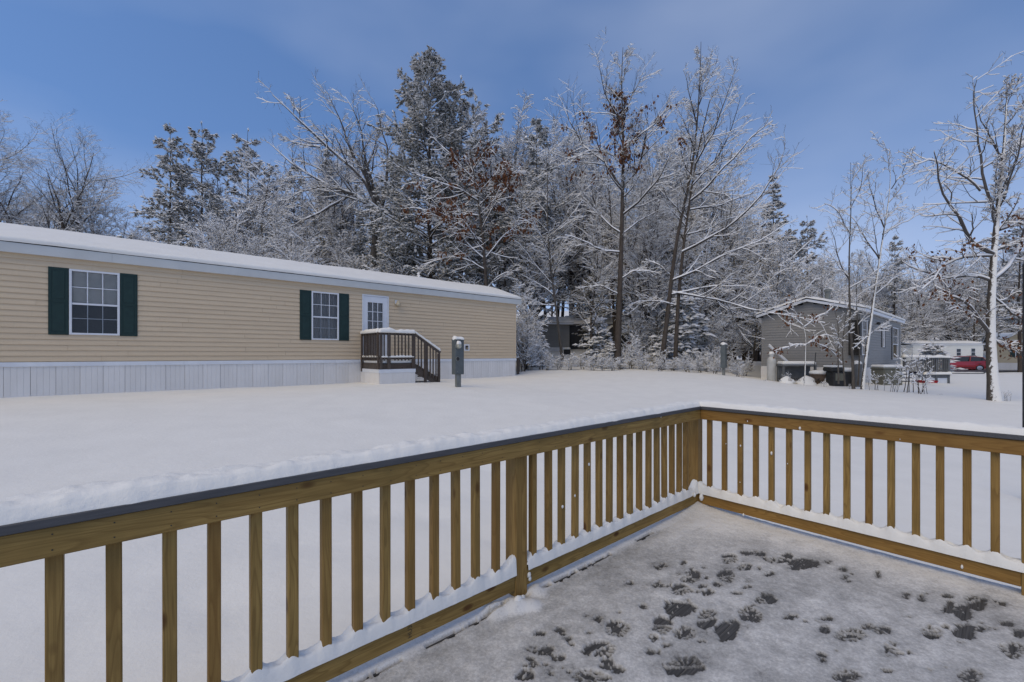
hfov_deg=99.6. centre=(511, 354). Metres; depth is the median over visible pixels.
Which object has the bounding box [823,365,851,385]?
outdoor grill
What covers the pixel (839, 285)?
bare tree
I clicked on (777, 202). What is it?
pine tree
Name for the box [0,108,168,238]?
bare tree
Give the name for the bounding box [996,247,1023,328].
bare tree
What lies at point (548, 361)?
shrub
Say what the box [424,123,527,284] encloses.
bare tree
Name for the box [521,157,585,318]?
bare tree
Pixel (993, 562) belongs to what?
deck railing
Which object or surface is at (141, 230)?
bare tree
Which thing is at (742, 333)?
sapling
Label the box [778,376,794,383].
snow covered shrub
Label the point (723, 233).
bare tree
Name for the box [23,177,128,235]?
bare tree
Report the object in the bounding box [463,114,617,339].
bare tree
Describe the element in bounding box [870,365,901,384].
storage box
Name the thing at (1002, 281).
bare tree
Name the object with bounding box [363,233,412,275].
bare tree
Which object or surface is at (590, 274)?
pine tree
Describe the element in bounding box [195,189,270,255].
bare tree
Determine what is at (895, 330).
window
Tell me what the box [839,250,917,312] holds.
bare tree
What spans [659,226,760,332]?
bare tree
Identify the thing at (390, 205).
bare tree
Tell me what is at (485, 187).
bare tree
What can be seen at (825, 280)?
bare tree
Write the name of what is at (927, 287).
bare tree
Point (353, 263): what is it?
bare tree
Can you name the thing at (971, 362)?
parked car
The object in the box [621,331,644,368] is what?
shrub
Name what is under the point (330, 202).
pine tree
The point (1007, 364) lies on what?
mobile home
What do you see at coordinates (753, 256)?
bare tree
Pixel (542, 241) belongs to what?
bare tree
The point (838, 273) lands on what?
bare tree
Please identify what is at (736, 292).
bare tree
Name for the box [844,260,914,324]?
bare tree
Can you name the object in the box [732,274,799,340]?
bare tree
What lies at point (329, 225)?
bare tree
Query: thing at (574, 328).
storage shed
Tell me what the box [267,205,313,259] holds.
bare tree
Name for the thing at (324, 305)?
window
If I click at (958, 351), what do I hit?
window
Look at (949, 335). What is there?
bare tree
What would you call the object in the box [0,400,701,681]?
deck railing
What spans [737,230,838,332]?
bare tree
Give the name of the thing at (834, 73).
sky
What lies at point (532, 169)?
bare tree
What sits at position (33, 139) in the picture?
bare tree
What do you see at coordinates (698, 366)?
shrub
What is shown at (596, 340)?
evergreen bush
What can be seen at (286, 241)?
bare tree
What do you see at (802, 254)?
pine tree
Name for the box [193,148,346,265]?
bare tree
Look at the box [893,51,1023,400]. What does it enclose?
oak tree
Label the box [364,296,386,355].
door
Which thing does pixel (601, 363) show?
shrub
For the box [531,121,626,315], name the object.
bare tree
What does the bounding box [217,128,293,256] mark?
pine tree
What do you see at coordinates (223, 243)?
bare tree
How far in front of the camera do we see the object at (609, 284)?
40.12 m
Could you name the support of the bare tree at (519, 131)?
on the ground
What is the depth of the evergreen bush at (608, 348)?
24.36 m
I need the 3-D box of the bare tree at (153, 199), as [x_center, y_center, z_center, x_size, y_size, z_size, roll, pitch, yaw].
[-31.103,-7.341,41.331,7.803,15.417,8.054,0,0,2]
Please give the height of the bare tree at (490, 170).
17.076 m
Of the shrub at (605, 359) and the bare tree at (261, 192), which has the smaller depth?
the shrub at (605, 359)
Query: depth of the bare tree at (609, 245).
35.05 m
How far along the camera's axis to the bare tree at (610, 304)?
42.48 m
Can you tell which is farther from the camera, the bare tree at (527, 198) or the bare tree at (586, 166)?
the bare tree at (586, 166)
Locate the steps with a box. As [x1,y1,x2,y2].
[902,369,923,383]
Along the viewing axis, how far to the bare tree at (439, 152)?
34.93 m
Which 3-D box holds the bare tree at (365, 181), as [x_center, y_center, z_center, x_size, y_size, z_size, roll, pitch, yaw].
[-12.535,-9.904,29.135,11.302,19.531,6.744,0,0,0]
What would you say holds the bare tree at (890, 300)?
on the ground
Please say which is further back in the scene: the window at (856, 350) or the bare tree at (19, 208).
the bare tree at (19, 208)
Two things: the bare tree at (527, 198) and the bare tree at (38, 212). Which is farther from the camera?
the bare tree at (38, 212)
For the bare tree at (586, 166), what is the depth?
41.83 m
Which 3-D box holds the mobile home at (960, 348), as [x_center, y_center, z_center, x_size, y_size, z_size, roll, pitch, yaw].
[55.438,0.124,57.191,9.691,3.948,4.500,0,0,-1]
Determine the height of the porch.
2.154 m
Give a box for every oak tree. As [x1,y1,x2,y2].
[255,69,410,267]
[400,109,541,286]
[531,27,694,368]
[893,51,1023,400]
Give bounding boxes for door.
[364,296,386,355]
[835,373,843,380]
[885,370,892,384]
[894,370,901,384]
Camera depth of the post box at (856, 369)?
17.70 m
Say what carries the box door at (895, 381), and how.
in the storage box at (882, 370)
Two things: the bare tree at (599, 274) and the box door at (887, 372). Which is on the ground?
the bare tree at (599, 274)
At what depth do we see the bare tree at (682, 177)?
36.30 m
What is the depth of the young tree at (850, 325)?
16.76 m
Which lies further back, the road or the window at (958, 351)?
the window at (958, 351)
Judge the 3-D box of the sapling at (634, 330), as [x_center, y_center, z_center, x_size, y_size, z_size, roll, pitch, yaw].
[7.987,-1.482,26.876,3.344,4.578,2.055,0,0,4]
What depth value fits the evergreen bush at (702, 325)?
25.57 m
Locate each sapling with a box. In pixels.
[512,278,553,369]
[515,300,543,370]
[621,280,682,365]
[621,293,658,364]
[687,299,728,350]
[696,310,738,368]
[711,301,755,358]
[728,320,758,362]
[767,294,846,385]
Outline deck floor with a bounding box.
[362,535,1023,681]
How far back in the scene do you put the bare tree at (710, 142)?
36.82 m
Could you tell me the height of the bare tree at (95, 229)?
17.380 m
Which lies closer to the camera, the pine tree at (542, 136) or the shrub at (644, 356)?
the shrub at (644, 356)
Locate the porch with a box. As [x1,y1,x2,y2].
[360,327,440,383]
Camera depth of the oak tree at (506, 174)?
22.77 m
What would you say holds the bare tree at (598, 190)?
on the ground
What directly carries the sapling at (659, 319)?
on the ground
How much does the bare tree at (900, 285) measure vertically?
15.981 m
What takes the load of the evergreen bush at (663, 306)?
on the ground
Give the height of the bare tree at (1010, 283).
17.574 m
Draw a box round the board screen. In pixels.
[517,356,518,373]
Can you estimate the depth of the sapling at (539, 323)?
22.90 m
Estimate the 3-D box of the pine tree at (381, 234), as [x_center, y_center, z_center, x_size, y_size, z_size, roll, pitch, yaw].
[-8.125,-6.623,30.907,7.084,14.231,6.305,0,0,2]
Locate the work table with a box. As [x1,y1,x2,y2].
[776,361,816,381]
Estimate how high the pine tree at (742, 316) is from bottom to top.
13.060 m
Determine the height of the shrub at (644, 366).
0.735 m
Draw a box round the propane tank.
[767,351,775,380]
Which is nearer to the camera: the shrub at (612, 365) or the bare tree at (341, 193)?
the shrub at (612, 365)
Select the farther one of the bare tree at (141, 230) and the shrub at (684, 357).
the bare tree at (141, 230)
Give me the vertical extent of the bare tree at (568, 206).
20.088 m
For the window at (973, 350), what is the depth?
55.15 m
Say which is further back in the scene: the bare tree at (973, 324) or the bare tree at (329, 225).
the bare tree at (973, 324)
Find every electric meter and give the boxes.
[451,336,463,386]
[720,342,727,374]
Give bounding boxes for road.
[950,369,1016,371]
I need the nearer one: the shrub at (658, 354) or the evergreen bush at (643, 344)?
the shrub at (658, 354)
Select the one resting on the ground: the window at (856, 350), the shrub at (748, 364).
the shrub at (748, 364)
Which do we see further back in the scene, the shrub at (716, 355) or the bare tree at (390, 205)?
the bare tree at (390, 205)
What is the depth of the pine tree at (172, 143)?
34.64 m
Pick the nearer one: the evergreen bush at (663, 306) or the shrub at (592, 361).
the shrub at (592, 361)
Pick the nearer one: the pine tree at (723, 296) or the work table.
the work table
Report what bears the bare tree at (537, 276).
on the ground
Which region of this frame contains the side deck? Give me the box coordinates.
[901,354,951,382]
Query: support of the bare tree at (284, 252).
on the ground
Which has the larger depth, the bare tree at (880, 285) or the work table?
the bare tree at (880, 285)
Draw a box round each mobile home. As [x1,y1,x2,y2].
[0,222,522,397]
[525,317,573,350]
[755,289,905,382]
[900,340,984,364]
[982,333,1017,369]
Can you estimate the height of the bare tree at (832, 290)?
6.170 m
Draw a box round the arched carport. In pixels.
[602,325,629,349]
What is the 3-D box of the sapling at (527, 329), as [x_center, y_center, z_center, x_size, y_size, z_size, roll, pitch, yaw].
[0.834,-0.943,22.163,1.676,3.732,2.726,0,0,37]
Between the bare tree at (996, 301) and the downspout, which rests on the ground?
the bare tree at (996, 301)
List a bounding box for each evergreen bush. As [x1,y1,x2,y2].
[520,321,552,366]
[573,311,614,366]
[597,343,627,368]
[629,322,655,365]
[644,299,680,360]
[649,290,717,368]
[649,333,679,369]
[685,316,721,369]
[913,341,963,375]
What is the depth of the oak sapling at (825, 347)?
17.40 m
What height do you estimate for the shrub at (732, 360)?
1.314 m
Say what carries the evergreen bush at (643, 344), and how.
on the ground
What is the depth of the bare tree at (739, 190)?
33.98 m
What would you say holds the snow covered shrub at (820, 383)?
on the ground
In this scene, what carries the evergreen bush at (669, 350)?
on the ground
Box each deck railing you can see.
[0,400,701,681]
[698,400,1023,595]
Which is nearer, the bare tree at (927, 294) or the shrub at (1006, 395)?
the shrub at (1006, 395)
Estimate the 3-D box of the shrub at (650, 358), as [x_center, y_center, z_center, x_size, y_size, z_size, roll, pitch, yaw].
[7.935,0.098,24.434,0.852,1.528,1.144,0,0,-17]
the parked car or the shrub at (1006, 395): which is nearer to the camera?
the shrub at (1006, 395)
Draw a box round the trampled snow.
[326,501,1023,681]
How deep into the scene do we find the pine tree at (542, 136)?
32.90 m
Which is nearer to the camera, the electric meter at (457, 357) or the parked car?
the electric meter at (457, 357)
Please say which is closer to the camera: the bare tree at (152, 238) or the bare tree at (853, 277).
the bare tree at (152, 238)
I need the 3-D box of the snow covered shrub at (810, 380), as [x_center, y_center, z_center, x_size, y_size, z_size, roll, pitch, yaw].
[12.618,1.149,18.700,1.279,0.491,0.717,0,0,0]
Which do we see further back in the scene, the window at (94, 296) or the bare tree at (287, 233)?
the bare tree at (287, 233)
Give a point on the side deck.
(940, 363)
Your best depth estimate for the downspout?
20.60 m
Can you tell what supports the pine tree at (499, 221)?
on the ground
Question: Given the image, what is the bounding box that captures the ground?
[0,311,1021,681]
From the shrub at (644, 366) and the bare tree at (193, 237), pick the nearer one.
the shrub at (644, 366)
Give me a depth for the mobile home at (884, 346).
20.62 m
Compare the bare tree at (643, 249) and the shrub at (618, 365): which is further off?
the bare tree at (643, 249)
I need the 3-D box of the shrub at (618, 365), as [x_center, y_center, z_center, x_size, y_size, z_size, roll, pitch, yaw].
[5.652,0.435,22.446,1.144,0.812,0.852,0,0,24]
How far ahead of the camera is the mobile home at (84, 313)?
12.09 m
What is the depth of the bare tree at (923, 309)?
58.03 m
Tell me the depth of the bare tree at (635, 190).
29.57 m
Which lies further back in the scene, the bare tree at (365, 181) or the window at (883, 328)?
the bare tree at (365, 181)
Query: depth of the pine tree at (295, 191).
39.63 m
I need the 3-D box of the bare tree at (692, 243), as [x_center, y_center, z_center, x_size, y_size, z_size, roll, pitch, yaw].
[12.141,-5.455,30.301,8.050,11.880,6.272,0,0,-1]
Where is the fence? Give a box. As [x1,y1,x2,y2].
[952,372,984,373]
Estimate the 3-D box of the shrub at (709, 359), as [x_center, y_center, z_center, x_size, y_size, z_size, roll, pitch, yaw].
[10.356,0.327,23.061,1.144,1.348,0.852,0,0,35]
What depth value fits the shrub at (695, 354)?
23.59 m
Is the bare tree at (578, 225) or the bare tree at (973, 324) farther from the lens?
the bare tree at (973, 324)
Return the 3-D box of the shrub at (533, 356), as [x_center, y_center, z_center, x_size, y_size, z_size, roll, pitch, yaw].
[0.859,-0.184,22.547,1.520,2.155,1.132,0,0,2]
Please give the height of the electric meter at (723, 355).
2.039 m
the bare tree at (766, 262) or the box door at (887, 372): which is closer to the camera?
the box door at (887, 372)
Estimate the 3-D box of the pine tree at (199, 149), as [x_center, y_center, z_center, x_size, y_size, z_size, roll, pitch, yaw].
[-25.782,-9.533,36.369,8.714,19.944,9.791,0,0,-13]
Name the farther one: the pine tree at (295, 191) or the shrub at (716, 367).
the pine tree at (295, 191)
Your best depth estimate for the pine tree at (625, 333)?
35.91 m
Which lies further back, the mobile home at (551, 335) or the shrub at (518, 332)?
the mobile home at (551, 335)
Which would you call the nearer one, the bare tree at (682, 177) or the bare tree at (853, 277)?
the bare tree at (682, 177)
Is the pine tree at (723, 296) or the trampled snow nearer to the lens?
the trampled snow
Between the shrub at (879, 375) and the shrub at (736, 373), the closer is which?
the shrub at (879, 375)
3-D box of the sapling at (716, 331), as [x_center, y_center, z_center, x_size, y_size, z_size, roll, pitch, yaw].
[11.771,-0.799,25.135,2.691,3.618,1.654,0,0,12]
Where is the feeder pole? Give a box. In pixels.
[1022,264,1023,427]
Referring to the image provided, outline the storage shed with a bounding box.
[565,315,639,348]
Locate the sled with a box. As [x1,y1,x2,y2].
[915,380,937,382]
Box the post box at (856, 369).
[854,361,861,386]
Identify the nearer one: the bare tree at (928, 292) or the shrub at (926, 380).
the shrub at (926, 380)
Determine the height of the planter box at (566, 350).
0.500 m
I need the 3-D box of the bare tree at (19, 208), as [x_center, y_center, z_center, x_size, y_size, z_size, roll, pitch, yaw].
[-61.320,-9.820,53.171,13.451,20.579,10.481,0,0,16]
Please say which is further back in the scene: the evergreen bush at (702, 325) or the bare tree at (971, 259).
the bare tree at (971, 259)
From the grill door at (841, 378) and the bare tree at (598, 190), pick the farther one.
the bare tree at (598, 190)
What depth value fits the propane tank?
20.16 m
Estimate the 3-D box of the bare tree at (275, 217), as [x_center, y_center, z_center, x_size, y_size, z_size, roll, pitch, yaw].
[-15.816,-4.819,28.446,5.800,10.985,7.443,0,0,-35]
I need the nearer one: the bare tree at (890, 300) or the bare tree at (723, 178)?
the bare tree at (723, 178)
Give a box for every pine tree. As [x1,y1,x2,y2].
[116,123,198,247]
[137,120,246,250]
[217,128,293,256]
[270,165,311,245]
[297,148,349,265]
[348,208,371,268]
[353,45,509,282]
[356,170,424,271]
[379,75,519,289]
[478,149,542,301]
[494,115,575,320]
[569,199,616,344]
[621,170,678,335]
[675,176,717,340]
[697,191,760,343]
[729,218,763,360]
[731,175,800,356]
[766,225,819,294]
[781,217,840,298]
[870,234,933,340]
[961,207,1023,371]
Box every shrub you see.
[516,316,537,371]
[519,338,542,369]
[534,336,549,369]
[542,351,556,369]
[551,354,568,369]
[563,353,580,369]
[575,351,594,368]
[582,354,603,369]
[593,356,610,370]
[600,356,620,369]
[602,348,613,368]
[615,356,630,369]
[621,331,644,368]
[630,348,650,367]
[633,357,653,369]
[643,343,657,368]
[650,357,672,369]
[653,348,668,369]
[664,358,680,370]
[674,359,695,371]
[676,351,695,370]
[687,348,706,370]
[692,357,707,372]
[696,348,717,371]
[703,343,719,369]
[707,357,728,373]
[725,351,740,372]
[726,361,745,376]
[738,356,757,375]
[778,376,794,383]
[794,375,819,384]
[817,378,828,385]
[866,370,886,389]
[886,371,901,391]
[894,348,936,392]
[912,368,932,393]
[1001,392,1011,400]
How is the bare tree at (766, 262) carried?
on the ground
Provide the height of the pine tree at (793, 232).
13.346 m
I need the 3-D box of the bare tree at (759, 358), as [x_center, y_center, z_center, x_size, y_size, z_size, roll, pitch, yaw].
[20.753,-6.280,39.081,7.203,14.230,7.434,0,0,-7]
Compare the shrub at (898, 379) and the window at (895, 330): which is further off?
the window at (895, 330)
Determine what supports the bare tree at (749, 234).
on the ground
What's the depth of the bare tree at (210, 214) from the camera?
38.40 m
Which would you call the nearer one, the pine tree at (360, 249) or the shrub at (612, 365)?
the shrub at (612, 365)
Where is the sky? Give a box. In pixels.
[0,0,1023,319]
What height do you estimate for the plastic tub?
0.745 m
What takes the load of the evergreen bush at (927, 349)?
on the ground
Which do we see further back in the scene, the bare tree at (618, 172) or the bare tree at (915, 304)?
the bare tree at (915, 304)
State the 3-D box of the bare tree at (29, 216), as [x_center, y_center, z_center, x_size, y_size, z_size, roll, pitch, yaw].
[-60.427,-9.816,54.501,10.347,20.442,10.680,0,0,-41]
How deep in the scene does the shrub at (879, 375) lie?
16.21 m
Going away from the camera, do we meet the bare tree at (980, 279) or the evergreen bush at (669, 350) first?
the evergreen bush at (669, 350)
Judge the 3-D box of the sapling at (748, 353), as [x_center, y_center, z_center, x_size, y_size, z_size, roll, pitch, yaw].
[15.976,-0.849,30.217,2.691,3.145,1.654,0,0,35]
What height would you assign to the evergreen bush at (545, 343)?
3.384 m
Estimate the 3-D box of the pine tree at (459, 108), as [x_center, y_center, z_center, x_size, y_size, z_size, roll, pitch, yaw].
[-3.552,-8.873,28.201,8.418,19.001,9.459,0,0,15]
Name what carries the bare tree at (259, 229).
on the ground
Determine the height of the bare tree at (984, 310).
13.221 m
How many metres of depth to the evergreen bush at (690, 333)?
24.67 m
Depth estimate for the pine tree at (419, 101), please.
25.82 m
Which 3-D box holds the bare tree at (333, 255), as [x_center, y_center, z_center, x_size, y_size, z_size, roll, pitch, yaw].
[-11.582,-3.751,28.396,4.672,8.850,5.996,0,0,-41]
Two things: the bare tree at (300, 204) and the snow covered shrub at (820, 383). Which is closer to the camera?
the snow covered shrub at (820, 383)
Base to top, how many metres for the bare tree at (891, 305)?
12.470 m
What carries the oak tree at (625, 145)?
on the ground
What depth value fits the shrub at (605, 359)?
23.87 m
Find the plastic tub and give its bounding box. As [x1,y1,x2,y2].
[809,370,825,383]
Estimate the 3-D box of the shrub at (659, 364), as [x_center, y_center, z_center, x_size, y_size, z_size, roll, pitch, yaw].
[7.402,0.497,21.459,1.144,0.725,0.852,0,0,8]
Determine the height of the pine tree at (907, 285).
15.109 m
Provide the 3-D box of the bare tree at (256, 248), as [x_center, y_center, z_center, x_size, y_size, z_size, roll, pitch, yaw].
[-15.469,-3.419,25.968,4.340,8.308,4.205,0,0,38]
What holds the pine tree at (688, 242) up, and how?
on the ground
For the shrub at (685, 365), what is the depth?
21.01 m
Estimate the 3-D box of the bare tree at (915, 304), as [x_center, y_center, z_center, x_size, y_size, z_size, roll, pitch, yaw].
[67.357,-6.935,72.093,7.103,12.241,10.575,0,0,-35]
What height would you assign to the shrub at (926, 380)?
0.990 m
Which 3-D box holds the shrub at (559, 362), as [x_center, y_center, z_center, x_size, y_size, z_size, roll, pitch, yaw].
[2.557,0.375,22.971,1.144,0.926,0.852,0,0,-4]
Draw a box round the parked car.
[950,356,985,369]
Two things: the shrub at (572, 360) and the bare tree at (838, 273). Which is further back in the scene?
the bare tree at (838, 273)
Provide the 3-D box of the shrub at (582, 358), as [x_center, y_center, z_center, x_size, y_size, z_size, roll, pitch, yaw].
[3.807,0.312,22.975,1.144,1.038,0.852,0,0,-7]
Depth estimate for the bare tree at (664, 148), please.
34.12 m
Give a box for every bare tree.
[0,99,64,227]
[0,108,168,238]
[0,112,63,224]
[0,195,34,225]
[12,187,69,228]
[13,188,83,231]
[16,207,67,228]
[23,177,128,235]
[49,178,143,237]
[90,200,153,241]
[119,220,165,243]
[126,227,145,238]
[141,190,194,246]
[142,234,185,244]
[168,211,222,248]
[180,189,253,246]
[185,214,243,253]
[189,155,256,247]
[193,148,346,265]
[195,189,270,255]
[204,166,295,257]
[207,224,243,251]
[213,134,383,269]
[215,187,317,259]
[229,235,277,257]
[233,197,318,262]
[255,177,317,246]
[262,220,315,262]
[266,235,310,261]
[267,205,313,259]
[282,183,371,266]
[285,155,373,264]
[287,227,325,264]
[300,138,383,257]
[313,153,426,277]
[314,229,362,269]
[331,249,375,268]
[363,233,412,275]
[390,118,493,284]
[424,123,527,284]
[455,108,564,354]
[461,104,554,289]
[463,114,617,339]
[467,123,600,285]
[468,90,552,286]
[479,144,578,351]
[494,207,566,362]
[504,137,585,360]
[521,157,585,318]
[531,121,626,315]
[535,121,631,316]
[542,131,617,311]
[543,128,619,315]
[551,147,644,312]
[559,140,716,330]
[562,205,629,364]
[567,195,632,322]
[568,133,645,314]
[575,144,660,345]
[586,135,775,346]
[594,127,692,332]
[597,182,628,314]
[600,116,714,318]
[607,193,688,351]
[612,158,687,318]
[614,122,725,281]
[624,176,705,319]
[626,45,847,368]
[633,191,743,318]
[655,170,789,360]
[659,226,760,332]
[669,149,792,351]
[672,134,762,350]
[698,216,763,362]
[700,187,783,359]
[719,281,787,370]
[722,198,789,361]
[729,223,824,360]
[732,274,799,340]
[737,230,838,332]
[743,253,793,329]
[781,251,838,297]
[801,258,854,301]
[808,242,886,305]
[811,278,852,302]
[815,262,867,305]
[831,251,910,335]
[833,270,876,304]
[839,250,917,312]
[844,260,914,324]
[851,259,951,354]
[859,265,926,344]
[875,257,924,337]
[889,251,965,339]
[895,268,957,341]
[902,263,970,335]
[904,254,967,339]
[904,276,931,339]
[913,258,1017,340]
[914,253,984,340]
[919,251,1001,340]
[924,257,1013,341]
[928,243,1004,340]
[951,269,1021,333]
[956,254,1021,345]
[965,244,1013,350]
[969,249,1023,337]
[974,253,1021,328]
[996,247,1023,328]
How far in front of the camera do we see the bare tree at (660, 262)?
27.54 m
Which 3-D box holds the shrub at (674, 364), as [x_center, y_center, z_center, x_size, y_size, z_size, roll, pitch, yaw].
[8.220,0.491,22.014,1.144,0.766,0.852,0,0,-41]
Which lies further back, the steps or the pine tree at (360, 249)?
the pine tree at (360, 249)
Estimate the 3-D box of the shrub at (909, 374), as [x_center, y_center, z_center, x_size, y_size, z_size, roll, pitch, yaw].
[14.364,0.585,15.532,1.189,1.670,0.857,0,0,-7]
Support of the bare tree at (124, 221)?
on the ground
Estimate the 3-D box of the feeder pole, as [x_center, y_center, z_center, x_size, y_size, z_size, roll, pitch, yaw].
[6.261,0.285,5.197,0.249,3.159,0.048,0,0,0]
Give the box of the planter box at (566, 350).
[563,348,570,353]
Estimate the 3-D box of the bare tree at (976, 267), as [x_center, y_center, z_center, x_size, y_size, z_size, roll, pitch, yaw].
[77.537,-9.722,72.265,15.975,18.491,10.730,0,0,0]
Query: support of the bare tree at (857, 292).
on the ground
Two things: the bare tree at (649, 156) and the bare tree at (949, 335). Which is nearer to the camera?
the bare tree at (649, 156)
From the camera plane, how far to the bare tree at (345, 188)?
40.97 m
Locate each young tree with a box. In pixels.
[810,152,914,388]
[830,131,936,388]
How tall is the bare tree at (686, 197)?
17.896 m
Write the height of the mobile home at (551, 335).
3.667 m
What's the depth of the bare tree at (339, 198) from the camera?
39.39 m
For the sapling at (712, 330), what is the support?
on the ground
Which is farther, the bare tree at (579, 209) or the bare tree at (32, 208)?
the bare tree at (32, 208)
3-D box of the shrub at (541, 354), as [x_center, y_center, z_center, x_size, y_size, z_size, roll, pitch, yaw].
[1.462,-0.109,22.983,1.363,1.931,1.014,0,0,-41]
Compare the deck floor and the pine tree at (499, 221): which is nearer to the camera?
the deck floor
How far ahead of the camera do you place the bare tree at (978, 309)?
62.75 m
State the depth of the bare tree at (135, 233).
43.25 m
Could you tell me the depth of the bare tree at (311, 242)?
25.61 m
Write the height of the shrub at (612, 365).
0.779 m
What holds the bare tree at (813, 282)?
on the ground
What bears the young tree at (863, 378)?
on the ground
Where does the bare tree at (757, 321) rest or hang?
on the ground
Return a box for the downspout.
[768,344,787,360]
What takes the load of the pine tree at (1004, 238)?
on the ground
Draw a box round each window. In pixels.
[69,269,119,335]
[311,291,338,339]
[848,320,867,354]
[883,328,884,346]
[893,327,898,359]
[956,349,960,355]
[971,348,975,354]
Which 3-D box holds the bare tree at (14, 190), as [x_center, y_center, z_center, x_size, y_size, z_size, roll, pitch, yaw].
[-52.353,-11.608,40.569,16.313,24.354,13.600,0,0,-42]
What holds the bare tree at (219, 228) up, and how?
on the ground

